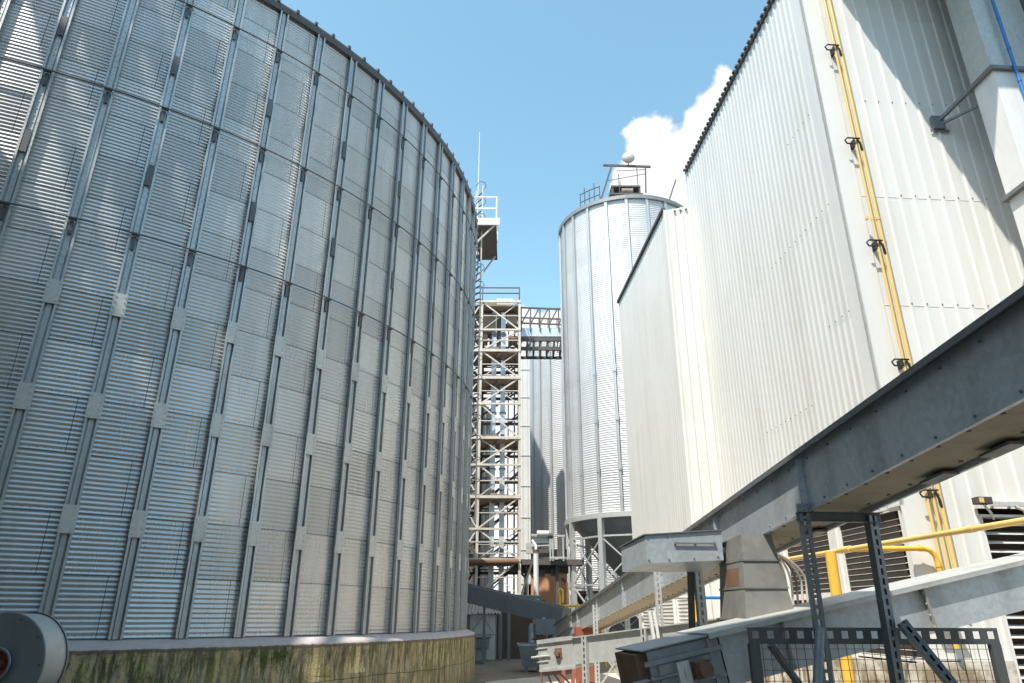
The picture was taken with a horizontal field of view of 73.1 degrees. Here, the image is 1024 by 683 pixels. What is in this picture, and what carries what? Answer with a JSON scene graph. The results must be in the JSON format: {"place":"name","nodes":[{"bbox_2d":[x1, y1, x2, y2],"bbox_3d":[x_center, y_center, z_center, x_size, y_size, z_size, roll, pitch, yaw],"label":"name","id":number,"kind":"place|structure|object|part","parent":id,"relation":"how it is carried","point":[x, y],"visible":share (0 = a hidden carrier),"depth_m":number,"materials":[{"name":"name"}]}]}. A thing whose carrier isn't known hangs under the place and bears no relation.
{"place":"outdoors","nodes":[
{"label":"outdoors","id":0,"kind":"place"},
{"bbox_2d":[487,299,512,304],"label":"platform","id":1,"kind":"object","parent":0,"point":[501,303],"visible":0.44,"depth_m":40.41,"materials":[{"name":"white paint"}]},
{"bbox_2d":[281,0,767,593],"label":"sky","id":2,"kind":"structure","parent":0,"point":[555,92],"materials":[{"name":"blue"}]},
{"bbox_2d":[469,659,618,682],"bbox_3d":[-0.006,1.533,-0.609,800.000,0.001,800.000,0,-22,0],"label":"ground","id":3,"kind":"structure","parent":0,"point":[495,670],"depth_m":22.22,"materials":[{"name":"grey concrete"}]},
{"bbox_2d":[0,612,68,682],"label":"blower fan","id":4,"kind":"object","parent":3,"relation":"on","point":[34,647],"visible":1,"depth_m":6.70},
{"bbox_2d":[0,0,477,682],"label":"grain silo","id":5,"kind":"object","parent":3,"relation":"on","point":[238,256],"visible":1,"depth_m":13.33,"materials":[{"name":"metal"}]},
{"bbox_2d":[476,132,479,255],"bbox_3d":[-1.395,-6.168,28.491,0.150,6.000,0.150,0,-22,0],"label":"mast","id":6,"kind":"object","parent":5,"relation":"on","point":[478,184],"visible":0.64,"depth_m":28.66,"materials":[{"name":"grey metal"}]},
{"bbox_2d":[470,181,486,521],"bbox_3d":[-1.296,-0.129,25.830,0.460,13.411,0.739,0,-22,0],"label":"caged ladder","id":7,"kind":"object","parent":5,"relation":"attached to","point":[478,374],"visible":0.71,"depth_m":25.56,"materials":[{"name":"grey metal"}]},
{"bbox_2d":[475,196,499,280],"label":"access platform","id":8,"kind":"structure","parent":5,"relation":"attached to","point":[489,236],"depth_m":27.83,"materials":[{"name":"white paint"}]},
{"bbox_2d":[468,396,490,614],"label":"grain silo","id":9,"kind":"object","parent":3,"relation":"on","point":[484,518],"visible":0.04,"depth_m":44.47,"materials":[{"name":"metal"}]},
{"bbox_2d":[475,636,490,661],"bbox_3d":[-1.167,11.639,26.127,0.740,0.860,0.720,0,-22,0],"label":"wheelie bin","id":10,"kind":"object","parent":3,"relation":"on","point":[478,643],"visible":0.79,"depth_m":25.93,"materials":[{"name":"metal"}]},
{"bbox_2d":[466,603,500,659],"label":"shed","id":11,"kind":"structure","parent":3,"relation":"on","point":[475,623],"depth_m":27.98,"materials":[{"name":"grey metal"}]},
{"bbox_2d":[470,615,494,659],"bbox_3d":[-1.198,11.923,27.843,1.020,1.650,0.050,0,-22,0],"label":"door","id":12,"kind":"structure","parent":11,"relation":"in","point":[474,619],"depth_m":27.94,"materials":[{"name":"grey metal"}]},
{"bbox_2d":[468,287,520,613],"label":"lattice tower","id":13,"kind":"structure","parent":3,"relation":"on","point":[512,355],"depth_m":37.49,"materials":[{"name":"grey metal"}]},
{"bbox_2d":[488,312,496,614],"bbox_3d":[-1.047,6.702,37.042,0.360,18.000,0.380,0,-22,0],"label":"bucket elevator","id":14,"kind":"object","parent":13,"relation":"attached to","point":[492,469],"visible":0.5,"depth_m":36.87,"materials":[{"name":"metal"}]},
{"bbox_2d":[474,313,516,348],"bbox_3d":[-1.048,-0.571,39.998,2.700,2.100,1.480,0,-22,0],"label":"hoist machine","id":15,"kind":"object","parent":13,"relation":"on","point":[488,320],"visible":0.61,"depth_m":39.86,"materials":[{"name":"metal"}]},
{"bbox_2d":[498,312,505,591],"bbox_3d":[-0.527,6.704,37.042,0.360,18.000,0.380,0,-22,0],"label":"bucket elevator","id":16,"kind":"object","parent":13,"relation":"attached to","point":[502,414],"visible":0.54,"depth_m":37.00,"materials":[{"name":"metal"}]},
{"bbox_2d":[517,307,561,358],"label":"conveyor bridge","id":17,"kind":"structure","parent":13,"relation":"attached to","point":[540,335],"depth_m":41.10,"materials":[{"name":"metal"}]},
{"bbox_2d":[467,583,568,663],"bbox_3d":[-1.161,10.204,25.758,7.006,3.354,0.904,-12,-25,28],"label":"sloping conveyor","id":18,"kind":"object","parent":3,"relation":"on","point":[536,610],"visible":0.62,"depth_m":25.07,"materials":[{"name":"metal"}]},
{"bbox_2d":[493,591,544,660],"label":"dark wall","id":19,"kind":"structure","parent":3,"relation":"on","point":[512,631],"depth_m":28.77,"materials":[{"name":"metal"}]},
{"bbox_2d":[468,528,582,603],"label":"raised walkway","id":20,"kind":"structure","parent":3,"relation":"on","point":[556,563],"depth_m":34.54,"materials":[{"name":"metal"}]},
{"bbox_2d":[521,359,530,594],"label":"vent column","id":21,"kind":"structure","parent":3,"relation":"on","point":[525,462],"depth_m":44.24,"materials":[{"name":"grey metal"}]},
{"bbox_2d":[517,642,539,671],"bbox_3d":[0.679,10.181,22.265,1.020,0.830,1.360,0,-22,0],"label":"skip bin","id":22,"kind":"object","parent":3,"relation":"on","point":[528,650],"visible":0.64,"depth_m":21.78,"materials":[{"name":"metal"}]},
{"bbox_2d":[531,540,538,599],"bbox_3d":[1.097,11.766,31.952,0.296,5.043,0.385,15,-26,-32],"label":"white pipe","id":23,"kind":"object","parent":3,"relation":"on","point":[536,568],"visible":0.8,"depth_m":32.28,"materials":[{"name":"metal"}]},
{"bbox_2d":[528,617,555,667],"bbox_3d":[1.064,10.488,24.103,1.051,1.620,0.422,0,-22,0],"label":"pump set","id":24,"kind":"object","parent":3,"relation":"on","point":[531,634],"visible":0.34,"depth_m":24.11,"materials":[{"name":"metal"}]},
{"bbox_2d":[523,574,567,637],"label":"terracotta building","id":25,"kind":"structure","parent":3,"relation":"on","point":[547,590],"depth_m":41.48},
{"bbox_2d":[557,587,606,666],"bbox_3d":[3.088,10.114,24.501,2.945,2.625,0.100,0,-22,0],"label":"handrail","id":26,"kind":"object","parent":3,"relation":"on","point":[560,598],"visible":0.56,"depth_m":24.78,"materials":[{"name":"metal"}]},
{"bbox_2d":[525,327,638,633],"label":"silo","id":27,"kind":"object","parent":3,"relation":"on","point":[547,492],"visible":0.23,"depth_m":49.05,"materials":[{"name":"metal"}]},
{"bbox_2d":[558,194,682,632],"bbox_3d":[6.991,3.411,38.901,8.350,25.750,8.331,0,-22,0],"label":"hopper silo","id":28,"kind":"object","parent":3,"relation":"on","point":[602,242],"visible":0.38,"depth_m":36.92,"materials":[{"name":"metal"}]},
{"bbox_2d":[580,183,599,206],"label":"roof railing","id":29,"kind":"object","parent":28,"relation":"on","point":[594,196],"visible":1,"depth_m":40.44,"materials":[{"name":"metal"}]},
{"bbox_2d":[600,152,650,198],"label":"hoist gantry","id":30,"kind":"object","parent":28,"relation":"on","point":[628,157],"visible":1,"depth_m":40.75,"materials":[{"name":"metal"}]},
{"bbox_2d":[608,181,642,196],"bbox_3d":[6.585,-8.560,40.430,1.900,1.625,1.300,0,-22,0],"label":"roof machinery","id":31,"kind":"object","parent":28,"relation":"on","point":[623,187],"visible":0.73,"depth_m":39.97,"materials":[{"name":"metal"}]},
{"bbox_2d":[617,205,722,627],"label":"clad building","id":32,"kind":"structure","parent":3,"relation":"on","point":[675,484],"depth_m":22.80,"materials":[{"name":"white metal"}]},
{"bbox_2d":[683,0,1023,682],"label":"clad building","id":33,"kind":"structure","parent":3,"relation":"on","point":[802,342],"depth_m":15.01,"materials":[{"name":"metal"}]},
{"bbox_2d":[823,0,950,569],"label":"gas pipe","id":34,"kind":"object","parent":33,"relation":"attached to","point":[901,361],"visible":0.87,"depth_m":13.47,"materials":[{"name":"yellow metal"}]},
{"bbox_2d":[865,216,943,570],"bbox_3d":[7.042,0.707,12.482,0.065,6.860,0.065,0,-22,0],"label":"gas pipe","id":35,"kind":"object","parent":34,"relation":"attached to","point":[930,514],"visible":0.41,"depth_m":11.54,"materials":[{"name":"yellow metal"}]},
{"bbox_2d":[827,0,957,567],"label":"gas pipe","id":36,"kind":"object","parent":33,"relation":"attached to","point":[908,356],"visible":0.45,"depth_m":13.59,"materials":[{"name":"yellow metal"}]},
{"bbox_2d":[971,496,994,519],"bbox_3d":[8.056,2.827,11.716,0.403,0.359,0.202,6,-22,-13],"label":"wall lamp","id":37,"kind":"object","parent":33,"relation":"attached to","point":[983,501],"visible":1,"depth_m":11.68,"materials":[{"name":"grey metal"}]},
{"bbox_2d":[989,502,1023,512],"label":"conduit","id":38,"kind":"object","parent":33,"relation":"attached to","point":[1018,505],"visible":0.91,"depth_m":11.82,"materials":[{"name":"white metal"}]},
{"bbox_3d":[10.302,-10.701,16.359,6.342,3.450,5.393,0,-22,0],"label":"filter house","id":39,"kind":"object","parent":33,"relation":"on","visible":0},
{"bbox_2d":[930,0,1023,246],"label":"air duct","id":40,"kind":"object","parent":39,"relation":"attached to","point":[994,87],"visible":0.93,"depth_m":14.09,"materials":[{"name":"grey metal"}]},
{"bbox_2d":[990,0,1023,97],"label":"water pipe","id":41,"kind":"object","parent":39,"relation":"attached to","point":[1009,50],"visible":1,"depth_m":14.02,"materials":[{"name":"blue metal"}]},
{"bbox_2d":[1020,0,1023,11],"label":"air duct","id":42,"kind":"object","parent":39,"relation":"attached to","point":[1022,3],"depth_m":14.78,"materials":[{"name":"metal"}]},
{"bbox_2d":[485,673,620,682],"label":"pavement","id":43,"kind":"structure","parent":0,"point":[612,678],"depth_m":19.25,"materials":[{"name":"concrete"}]},
{"bbox_2d":[561,670,564,682],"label":"steel channel","id":44,"kind":"object","parent":43,"relation":"on","point":[563,674],"depth_m":12.23,"materials":[{"name":"red metal"}]},
{"bbox_2d":[571,669,575,682],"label":"steel channel","id":45,"kind":"object","parent":43,"relation":"on","point":[573,674],"depth_m":12.24,"materials":[{"name":"red metal"}]},
{"bbox_2d":[574,626,594,682],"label":"steel cabinet","id":46,"kind":"object","parent":43,"relation":"on","point":[579,631],"visible":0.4,"depth_m":17.82,"materials":[{"name":"red metal"}]},
{"bbox_3d":[1.917,8.108,17.807,0.420,1.200,0.020,0,-22,0],"label":"door","id":47,"kind":"part","parent":46,"relation":"part of","materials":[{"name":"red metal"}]},
{"bbox_2d":[531,618,719,682],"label":"level conveyor","id":48,"kind":"object","parent":43,"relation":"on","point":[584,652],"visible":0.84,"depth_m":10.32,"materials":[{"name":"metal"}]},
{"bbox_2d":[541,671,569,682],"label":"red hose","id":49,"kind":"object","parent":48,"relation":"hanging from","point":[556,677],"visible":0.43,"depth_m":10.83,"materials":[{"name":"rubber"}]},
{"bbox_2d":[553,285,1023,682],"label":"inclined conveyor","id":50,"kind":"object","parent":43,"relation":"on","point":[953,406],"visible":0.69,"depth_m":5.76,"materials":[{"name":"metal"}]},
{"bbox_2d":[619,529,725,571],"bbox_3d":[1.966,2.365,7.856,1.360,0.462,0.659,2,-22,-4],"label":"drive housing","id":51,"kind":"object","parent":50,"relation":"attached to","point":[696,551],"visible":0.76,"depth_m":7.60,"materials":[{"name":"metal"}]},
{"bbox_2d":[675,596,719,598],"bbox_3d":[3.936,4.944,13.319,2.800,0.061,0.064,2,-22,-4],"label":"water pipe","id":52,"kind":"object","parent":50,"relation":"attached to","point":[707,597],"depth_m":13.28,"materials":[{"name":"blue metal"}]},
{"bbox_2d":[615,552,1023,682],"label":"cross conveyor","id":53,"kind":"object","parent":43,"relation":"on","point":[717,652],"visible":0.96,"depth_m":6.74,"materials":[{"name":"metal"}]},
{"bbox_2d":[719,534,793,621],"bbox_3d":[2.586,2.553,7.397,0.569,0.880,0.782,2,-22,-4],"label":"discharge chute","id":54,"kind":"object","parent":53,"relation":"attached to","point":[752,582],"visible":0.78,"depth_m":7.15,"materials":[{"name":"metal"}]},
{"bbox_2d":[825,551,854,682],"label":"pipe post","id":55,"kind":"object","parent":43,"relation":"on","point":[833,572],"visible":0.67,"depth_m":11.00,"materials":[{"name":"yellow metal"}]},
{"bbox_2d":[787,517,1023,560],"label":"gas pipe","id":56,"kind":"object","parent":55,"relation":"attached to","point":[967,529],"visible":0.8,"depth_m":9.15,"materials":[{"name":"yellow metal"}]},
{"bbox_2d":[777,553,812,682],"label":"cable bundle","id":57,"kind":"object","parent":56,"relation":"hanging from","point":[786,560],"visible":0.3,"depth_m":11.76,"materials":[{"name":"plastic"}]},
{"bbox_2d":[853,545,959,648],"bbox_3d":[6.238,4.068,11.066,1.565,1.562,0.104,2,-22,-4],"label":"gas pipe","id":58,"kind":"object","parent":56,"relation":"attached to","point":[933,554],"visible":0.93,"depth_m":11.30,"materials":[{"name":"yellow metal"}]},
{"bbox_2d":[745,627,1009,682],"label":"guard","id":59,"kind":"object","parent":43,"relation":"on","point":[998,663],"visible":0.88,"depth_m":6.10,"materials":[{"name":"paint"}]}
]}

